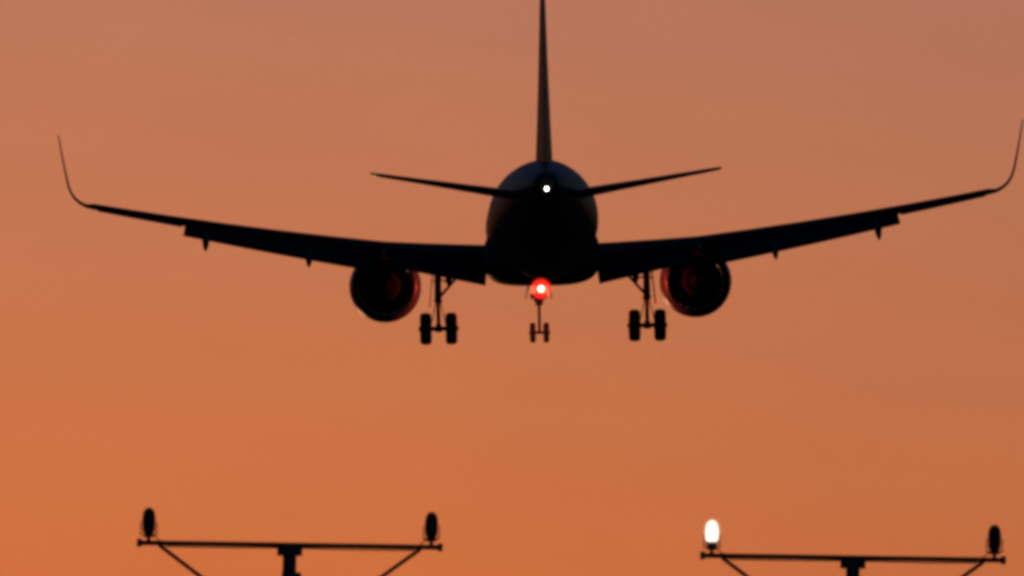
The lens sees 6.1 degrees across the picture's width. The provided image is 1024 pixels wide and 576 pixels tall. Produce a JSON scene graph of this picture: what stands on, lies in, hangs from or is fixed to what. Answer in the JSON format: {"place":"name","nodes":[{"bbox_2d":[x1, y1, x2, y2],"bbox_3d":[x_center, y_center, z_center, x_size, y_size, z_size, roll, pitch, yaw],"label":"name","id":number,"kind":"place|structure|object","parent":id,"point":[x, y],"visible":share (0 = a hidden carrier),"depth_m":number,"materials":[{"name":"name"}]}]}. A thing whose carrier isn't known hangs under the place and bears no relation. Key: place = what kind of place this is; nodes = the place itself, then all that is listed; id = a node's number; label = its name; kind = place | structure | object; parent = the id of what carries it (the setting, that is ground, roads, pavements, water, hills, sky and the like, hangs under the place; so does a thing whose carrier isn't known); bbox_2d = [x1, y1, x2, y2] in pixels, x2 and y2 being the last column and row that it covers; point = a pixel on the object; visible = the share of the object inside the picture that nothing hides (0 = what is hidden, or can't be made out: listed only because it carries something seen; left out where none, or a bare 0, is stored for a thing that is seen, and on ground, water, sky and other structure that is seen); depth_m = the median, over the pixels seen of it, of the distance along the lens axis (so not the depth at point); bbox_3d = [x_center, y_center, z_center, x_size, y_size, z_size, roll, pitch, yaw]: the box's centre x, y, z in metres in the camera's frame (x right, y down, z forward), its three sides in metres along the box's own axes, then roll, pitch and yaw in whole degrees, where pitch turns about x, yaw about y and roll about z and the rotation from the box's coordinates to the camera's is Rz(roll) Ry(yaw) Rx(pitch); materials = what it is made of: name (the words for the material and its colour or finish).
{"place":"outdoors","nodes":[
{"label":"outdoors","id":0,"kind":"place"},
{"bbox_2d":[137,507,442,575],"bbox_3d":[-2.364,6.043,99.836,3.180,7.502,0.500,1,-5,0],"label":"approach mast","id":1,"kind":"object","parent":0,"point":[289,552],"visible":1,"depth_m":100.08,"materials":[{"name":"black metal"}]},
{"bbox_2d":[0,0,1023,575],"label":"sky","id":2,"kind":"structure","parent":0,"point":[858,394],"materials":[{"name":"orange"}]},
{"bbox_2d":[58,0,1022,344],"bbox_3d":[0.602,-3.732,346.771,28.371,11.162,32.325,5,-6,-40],"label":"airliner","id":3,"kind":"object","parent":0,"point":[542,224],"visible":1,"depth_m":349.39,"materials":[{"name":"black paint"}]},
{"bbox_2d":[700,520,1005,575],"bbox_3d":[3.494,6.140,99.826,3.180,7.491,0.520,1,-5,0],"label":"approach mast","id":4,"kind":"object","parent":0,"point":[852,565],"visible":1,"depth_m":100.08,"materials":[{"name":"black metal"}]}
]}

